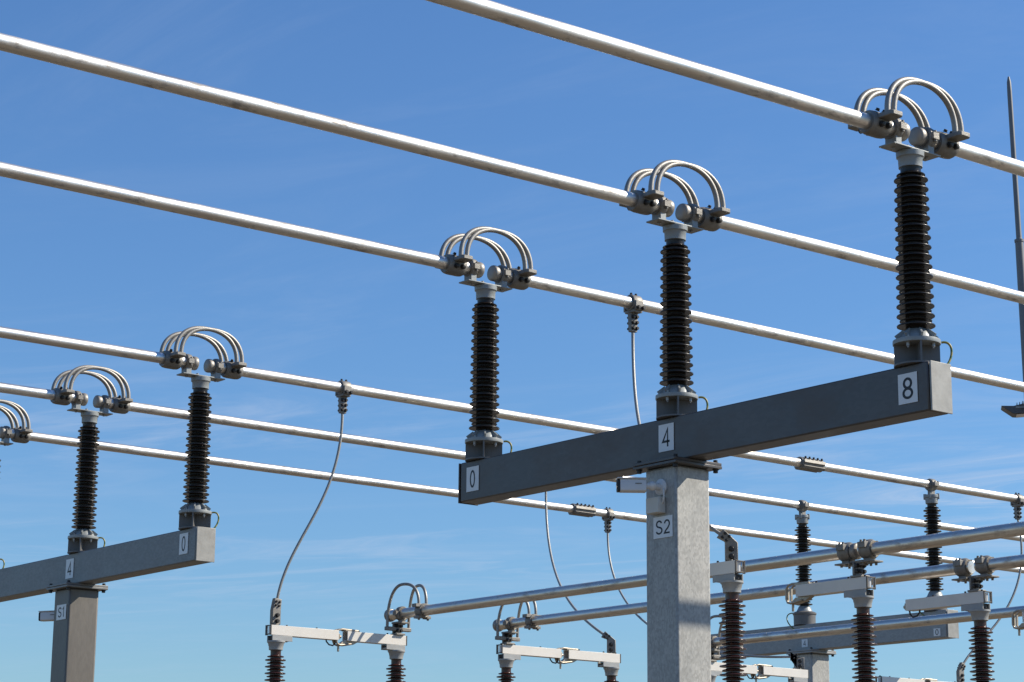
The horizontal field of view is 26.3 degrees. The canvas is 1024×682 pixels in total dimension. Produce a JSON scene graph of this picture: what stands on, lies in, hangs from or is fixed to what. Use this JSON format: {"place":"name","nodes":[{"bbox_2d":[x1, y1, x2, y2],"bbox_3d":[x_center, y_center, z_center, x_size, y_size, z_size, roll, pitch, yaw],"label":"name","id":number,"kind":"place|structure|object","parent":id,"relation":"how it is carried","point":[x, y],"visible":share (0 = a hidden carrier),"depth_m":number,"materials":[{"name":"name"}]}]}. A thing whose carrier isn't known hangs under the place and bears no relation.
{"place":"outdoors","nodes":[
{"label":"outdoors","id":0,"kind":"place"},
{"bbox_2d":[0,0,1023,681],"label":"sky","id":1,"kind":"structure","parent":0,"point":[75,265],"materials":[{"name":"blue"}]},
{"label":"ground","id":2,"kind":"structure","parent":0,"visible":0},
{"bbox_2d":[0,526,215,681],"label":"steel support","id":3,"kind":"object","parent":2,"relation":"on","point":[74,645],"visible":1,"depth_m":23.90,"materials":[{"name":"grey galvanised steel"},{"name":"bright galvanised steel"}]},
{"bbox_2d":[0,426,12,568],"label":"post insulator","id":4,"kind":"object","parent":3,"relation":"on","point":[4,441],"visible":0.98,"depth_m":26.50,"materials":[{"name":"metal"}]},
{"bbox_2d":[0,426,573,512],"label":"busbar tube","id":5,"kind":"object","parent":4,"relation":"attached to","point":[182,456],"visible":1,"depth_m":28.92,"materials":[{"name":"metal"}]},
{"bbox_2d":[0,399,32,442],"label":"expansion jumper","id":6,"kind":"object","parent":5,"relation":"on","point":[23,433],"visible":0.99,"depth_m":26.60,"materials":[{"name":"metal"}]},
{"bbox_2d":[568,503,596,516],"bbox_3d":[1.030,2.485,32.130,0.408,0.165,0.207,11,-17,-37],"label":"splice sleeve","id":7,"kind":"object","parent":5,"relation":"attached to","point":[584,510],"visible":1,"depth_m":32.05,"materials":[{"name":"metal"}]},
{"bbox_2d":[38,610,53,621],"bbox_3d":[-5.084,3.059,24.358,0.398,0.132,0.144,-5,-15,23],"label":"security camera","id":8,"kind":"object","parent":3,"relation":"attached to","point":[44,616],"visible":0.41,"depth_m":24.35,"materials":[{"name":"metal"}]},
{"bbox_2d":[56,604,66,619],"bbox_3d":[-4.949,2.977,24.024,0.004,0.165,0.222,11,-17,-37],"label":"number sign","id":9,"kind":"object","parent":3,"relation":"attached to","point":[61,613],"visible":1,"depth_m":24.02,"materials":[{"name":"white plastic"}]},
{"bbox_2d":[65,558,73,578],"bbox_3d":[-4.890,2.517,24.185,0.004,0.215,0.178,11,-17,-37],"label":"number sign","id":10,"kind":"object","parent":3,"relation":"attached to","point":[69,567],"visible":1,"depth_m":24.18,"materials":[{"name":"white plastic"}]},
{"bbox_2d":[67,391,112,553],"bbox_3d":[-4.753,1.485,24.447,0.500,1.849,0.340,11,-17,-37],"label":"post insulator","id":11,"kind":"object","parent":3,"relation":"on","point":[82,536],"visible":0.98,"depth_m":24.38,"materials":[{"name":"ceramic"}]},
{"bbox_2d":[0,382,87,405],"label":"busbar tube","id":12,"kind":"object","parent":11,"relation":"attached to","point":[28,391],"visible":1,"depth_m":24.16,"materials":[{"name":"metal"}]},
{"bbox_2d":[93,395,1023,541],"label":"busbar tube","id":13,"kind":"object","parent":11,"relation":"attached to","point":[98,401],"visible":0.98,"depth_m":27.18,"materials":[{"name":"metal"}]},
{"bbox_2d":[50,365,132,413],"bbox_3d":[-4.745,0.537,24.672,0.926,0.470,0.440,11,-17,-37],"label":"expansion jumper","id":14,"kind":"object","parent":13,"relation":"attached to","point":[64,393],"visible":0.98,"depth_m":24.67,"materials":[{"name":"metal"}]},
{"bbox_2d":[545,492,615,653],"bbox_3d":[0.731,2.647,27.318,0.308,2.713,2.442,5,-14,-18],"label":"dropper cable","id":15,"kind":"object","parent":13,"relation":"hanging from","point":[611,644],"visible":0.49,"depth_m":26.66,"materials":[{"name":"metal"}]},
{"bbox_2d":[179,532,188,554],"bbox_3d":[-3.347,2.066,22.303,0.004,0.214,0.170,11,-17,-37],"label":"number sign","id":16,"kind":"object","parent":3,"relation":"attached to","point":[183,544],"visible":1,"depth_m":22.30,"materials":[{"name":"white plastic"}]},
{"bbox_2d":[177,354,224,529],"bbox_3d":[-3.242,1.060,22.600,0.500,1.849,0.340,11,-17,-37],"label":"post insulator","id":17,"kind":"object","parent":3,"relation":"on","point":[194,511],"visible":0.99,"depth_m":22.53,"materials":[{"name":"ceramic"}]},
{"bbox_2d":[0,326,198,369],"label":"busbar tube","id":18,"kind":"object","parent":17,"relation":"attached to","point":[76,344],"visible":1,"depth_m":21.94,"materials":[{"name":"metal"}]},
{"bbox_2d":[204,359,801,466],"bbox_3d":[0.330,0.931,25.552,9.002,0.145,0.145,11,-17,-37],"label":"busbar tube","id":19,"kind":"object","parent":17,"relation":"attached to","point":[297,380],"visible":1,"depth_m":24.52,"materials":[{"name":"metal"}]},
{"bbox_2d":[159,326,246,378],"bbox_3d":[-3.234,0.113,22.825,0.926,0.470,0.440,11,-17,-37],"label":"expansion jumper","id":20,"kind":"object","parent":19,"relation":"attached to","point":[174,361],"visible":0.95,"depth_m":22.83,"materials":[{"name":"metal"}]},
{"bbox_2d":[270,379,352,624],"bbox_3d":[-2.145,1.711,23.477,0.807,2.713,0.232,5,-14,-17],"label":"dropper cable","id":21,"kind":"object","parent":19,"relation":"hanging from","point":[341,396],"visible":1,"depth_m":23.55,"materials":[{"name":"metal"}]},
{"bbox_2d":[794,456,825,472],"bbox_3d":[3.849,1.596,28.278,0.408,0.165,0.207,11,-17,-37],"label":"splice sleeve","id":22,"kind":"object","parent":19,"relation":"attached to","point":[810,464],"visible":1,"depth_m":28.20,"materials":[{"name":"metal"}]},
{"bbox_2d":[264,583,430,681],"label":"disconnector","id":23,"kind":"object","parent":2,"relation":"on","point":[279,636],"visible":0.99,"depth_m":23.69,"materials":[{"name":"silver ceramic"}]},
{"bbox_2d":[495,601,620,681],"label":"disconnector","id":24,"kind":"object","parent":2,"relation":"on","point":[510,652],"visible":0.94,"depth_m":25.11,"materials":[{"name":"white metal"}]},
{"bbox_2d":[492,561,974,631],"bbox_3d":[2.001,2.665,22.534,0.145,0.145,6.982,11,-17,-37],"label":"busbar tube","id":25,"kind":"object","parent":24,"relation":"attached to","point":[927,572],"visible":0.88,"depth_m":22.03,"materials":[{"name":"metal"}]},
{"bbox_2d":[458,360,952,681],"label":"steel support","id":26,"kind":"object","parent":2,"relation":"on","point":[678,613],"visible":0.97,"depth_m":16.93,"materials":[{"name":"grey metal"}]},
{"bbox_2d":[466,465,478,491],"bbox_3d":[-0.346,1.209,19.190,0.004,0.218,0.174,11,-17,-37],"label":"number sign","id":27,"kind":"object","parent":26,"relation":"attached to","point":[472,480],"visible":1,"depth_m":19.19,"materials":[{"name":"white plastic"}]},
{"bbox_2d":[459,259,512,461],"bbox_3d":[-0.241,0.188,19.492,0.500,1.849,0.340,11,-17,-37],"label":"post insulator","id":28,"kind":"object","parent":26,"relation":"on","point":[484,440],"visible":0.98,"depth_m":19.42,"materials":[{"name":"ceramic"}]},
{"bbox_2d":[0,161,484,277],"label":"busbar tube","id":29,"kind":"object","parent":28,"relation":"attached to","point":[69,183],"visible":0.97,"depth_m":17.96,"materials":[{"name":"metal"}]},
{"bbox_2d":[487,265,1023,391],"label":"busbar tube","id":30,"kind":"object","parent":28,"relation":"attached to","point":[494,272],"visible":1,"depth_m":21.63,"materials":[{"name":"metal"}]},
{"bbox_2d":[435,226,536,289],"bbox_3d":[-0.233,-0.757,19.716,0.926,0.470,0.440,11,-17,-37],"label":"expansion jumper","id":31,"kind":"object","parent":30,"relation":"on","point":[458,266],"visible":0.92,"depth_m":19.71,"materials":[{"name":"metal"}]},
{"bbox_2d":[623,293,737,560],"bbox_3d":[1.372,0.683,19.347,0.351,2.867,2.508,4,-14,-15],"label":"dropper cable","id":32,"kind":"object","parent":30,"relation":"hanging from","point":[632,313],"visible":0.85,"depth_m":20.51,"materials":[{"name":"metal"}]},
{"bbox_2d":[616,477,666,514],"bbox_3d":[1.007,1.208,17.090,0.397,0.276,0.183,2,-13,-6],"label":"security camera","id":33,"kind":"object","parent":26,"relation":"attached to","point":[655,505],"visible":1,"depth_m":17.03,"materials":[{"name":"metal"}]},
{"bbox_2d":[653,515,672,538],"bbox_3d":[1.176,1.449,17.042,0.004,0.169,0.219,11,-17,-37],"label":"number sign","id":34,"kind":"object","parent":26,"relation":"attached to","point":[662,526],"visible":1,"depth_m":17.04,"materials":[{"name":"white plastic"}]},
{"bbox_2d":[659,422,673,452],"bbox_3d":[1.218,0.762,17.280,0.004,0.218,0.175,11,-17,-37],"label":"number sign","id":35,"kind":"object","parent":26,"relation":"attached to","point":[666,437],"visible":1,"depth_m":17.27,"materials":[{"name":"white plastic"}]},
{"bbox_2d":[646,197,708,419],"bbox_3d":[1.317,-0.250,17.587,0.500,1.849,0.340,11,-17,-37],"label":"post insulator","id":36,"kind":"object","parent":26,"relation":"on","point":[677,395],"visible":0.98,"depth_m":17.51,"materials":[{"name":"ceramic"}]},
{"bbox_2d":[0,33,674,216],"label":"busbar tube","id":37,"kind":"object","parent":36,"relation":"attached to","point":[116,70],"visible":0.96,"depth_m":15.56,"materials":[{"name":"metal"}]},
{"bbox_2d":[675,203,1023,303],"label":"busbar tube","id":38,"kind":"object","parent":36,"relation":"attached to","point":[683,212],"visible":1,"depth_m":18.90,"materials":[{"name":"metal"}]},
{"bbox_2d":[619,160,729,231],"bbox_3d":[1.325,-1.196,17.811,0.926,0.470,0.440,11,-17,-37],"label":"expansion jumper","id":39,"kind":"object","parent":38,"relation":"attached to","point":[646,204],"visible":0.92,"depth_m":17.80,"materials":[{"name":"metal"}]},
{"bbox_2d":[898,371,917,404],"bbox_3d":[2.780,0.332,15.369,0.004,0.216,0.175,11,-17,-37],"label":"number sign","id":40,"kind":"object","parent":26,"relation":"attached to","point":[907,389],"visible":1,"depth_m":15.37,"materials":[{"name":"white plastic"}]},
{"bbox_2d":[879,118,952,367],"bbox_3d":[2.876,-0.689,15.682,0.500,1.849,0.340,11,-17,-37],"label":"post insulator","id":41,"kind":"object","parent":26,"relation":"on","point":[916,340],"visible":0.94,"depth_m":15.60,"materials":[{"name":"ceramic"}]},
{"bbox_2d":[426,0,909,141],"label":"busbar tube","id":42,"kind":"object","parent":41,"relation":"attached to","point":[539,24],"visible":0.9,"depth_m":14.33,"materials":[{"name":"metal"}]},
{"bbox_2d":[908,127,1023,176],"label":"busbar tube","id":43,"kind":"object","parent":41,"relation":"attached to","point":[918,137],"visible":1,"depth_m":16.29,"materials":[{"name":"metal"}]},
{"bbox_2d":[848,77,969,158],"bbox_3d":[2.884,-1.634,15.906,0.926,0.470,0.440,11,-17,-37],"label":"expansion jumper","id":44,"kind":"object","parent":43,"relation":"attached to","point":[881,125],"visible":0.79,"depth_m":15.88,"materials":[{"name":"metal"}]},
{"bbox_2d":[710,615,808,681],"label":"disconnector","id":45,"kind":"object","parent":2,"relation":"on","point":[763,671],"visible":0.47,"depth_m":27.40,"materials":[{"name":"white ceramic"}]},
{"bbox_2d":[712,606,1023,646],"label":"busbar tube","id":46,"kind":"object","parent":45,"relation":"attached to","point":[950,618],"depth_m":24.77,"materials":[{"name":"metal"}]},
{"bbox_2d":[710,539,882,681],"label":"disconnector","id":47,"kind":"object","parent":2,"relation":"on","point":[856,586],"visible":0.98,"depth_m":18.65,"materials":[{"name":"black ceramic"}]},
{"bbox_2d":[384,543,861,621],"bbox_3d":[0.816,2.429,21.579,0.145,0.145,7.003,11,-17,-37],"label":"busbar tube","id":48,"kind":"object","parent":47,"relation":"on","point":[794,559],"visible":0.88,"depth_m":21.61,"materials":[{"name":"metal"}]},
{"bbox_2d":[857,521,1023,556],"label":"busbar tube","id":49,"kind":"object","parent":47,"relation":"attached to","point":[1015,529],"visible":0.98,"depth_m":18.09,"materials":[{"name":"metal"}]},
{"bbox_2d":[711,609,958,681],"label":"steel support","id":50,"kind":"object","parent":2,"relation":"on","point":[816,653],"visible":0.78,"depth_m":30.64,"materials":[{"name":"grey metal"}]},
{"bbox_2d":[786,500,816,628],"bbox_3d":[4.143,3.200,31.311,0.396,1.866,0.339,2,-13,-7],"label":"post insulator","id":51,"kind":"object","parent":50,"relation":"on","point":[804,613],"visible":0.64,"depth_m":31.27,"materials":[{"name":"ceramic"}]},
{"bbox_2d":[802,639,807,646],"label":"number sign","id":52,"kind":"object","parent":50,"relation":"attached to","point":[804,642],"visible":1,"depth_m":30.91,"materials":[{"name":"white plastic"}]},
{"bbox_2d":[920,479,946,615],"bbox_3d":[5.647,2.777,29.471,0.396,1.866,0.339,2,-13,-7],"label":"post insulator","id":53,"kind":"object","parent":50,"relation":"on","point":[932,510],"visible":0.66,"depth_m":29.47,"materials":[{"name":"ceramic"}]},
{"bbox_2d":[825,463,1023,502],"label":"busbar tube","id":54,"kind":"object","parent":53,"relation":"attached to","point":[888,477],"visible":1,"depth_m":29.45,"materials":[{"name":"metal"}]},
{"bbox_2d":[956,493,1023,681],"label":"dropper cable","id":55,"kind":"object","parent":54,"relation":"hanging from","point":[1017,513],"visible":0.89,"depth_m":30.48,"materials":[{"name":"metal"}]},
{"bbox_2d":[933,628,940,635],"bbox_3d":[5.645,3.867,29.061,0.004,0.100,0.116,11,-17,-37],"label":"number sign","id":56,"kind":"object","parent":50,"relation":"attached to","point":[937,632],"visible":1,"depth_m":29.06,"materials":[{"name":"white plastic"}]},
{"bbox_3d":[2.614,3.639,33.217,0.340,1.866,0.428,11,-17,-37],"label":"post insulator","id":57,"kind":"object","parent":50,"relation":"attached to","visible":0},
{"bbox_2d":[596,508,1023,573],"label":"busbar tube","id":58,"kind":"object","parent":57,"relation":"attached to","point":[747,532],"visible":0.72,"depth_m":34.48,"materials":[{"name":"metal"}]},
{"bbox_2d":[602,507,803,669],"bbox_3d":[2.345,3.311,30.086,0.573,2.723,4.791,8,-15,-28],"label":"dropper cable","id":59,"kind":"object","parent":58,"relation":"hanging from","point":[798,662],"visible":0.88,"depth_m":31.35,"materials":[{"name":"metal"}]},
{"bbox_2d":[875,675,955,681],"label":"disconnector","id":60,"kind":"object","parent":2,"relation":"on","point":[886,679],"visible":0.88,"depth_m":28.97,"materials":[{"name":"white metal"}]},
{"bbox_2d":[903,555,1023,681],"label":"disconnector","id":61,"kind":"object","parent":2,"relation":"on","point":[973,601],"visible":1,"depth_m":19.72,"materials":[{"name":"grey metal"}]},
{"bbox_2d":[974,554,1023,571],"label":"busbar tube","id":62,"kind":"object","parent":61,"relation":"attached to","point":[1006,562],"visible":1,"depth_m":19.53,"materials":[{"name":"metal"}]},
{"bbox_2d":[1007,76,1023,381],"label":"lightning mast","id":63,"kind":"object","parent":2,"relation":"on","point":[1019,244],"visible":0.94,"depth_m":45.00,"materials":[{"name":"metal"}]},
{"bbox_2d":[1001,401,1023,417],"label":"floodlight","id":64,"kind":"object","parent":63,"relation":"attached to","point":[1016,411],"visible":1,"depth_m":44.82,"materials":[{"name":"grey metal"}]}
]}

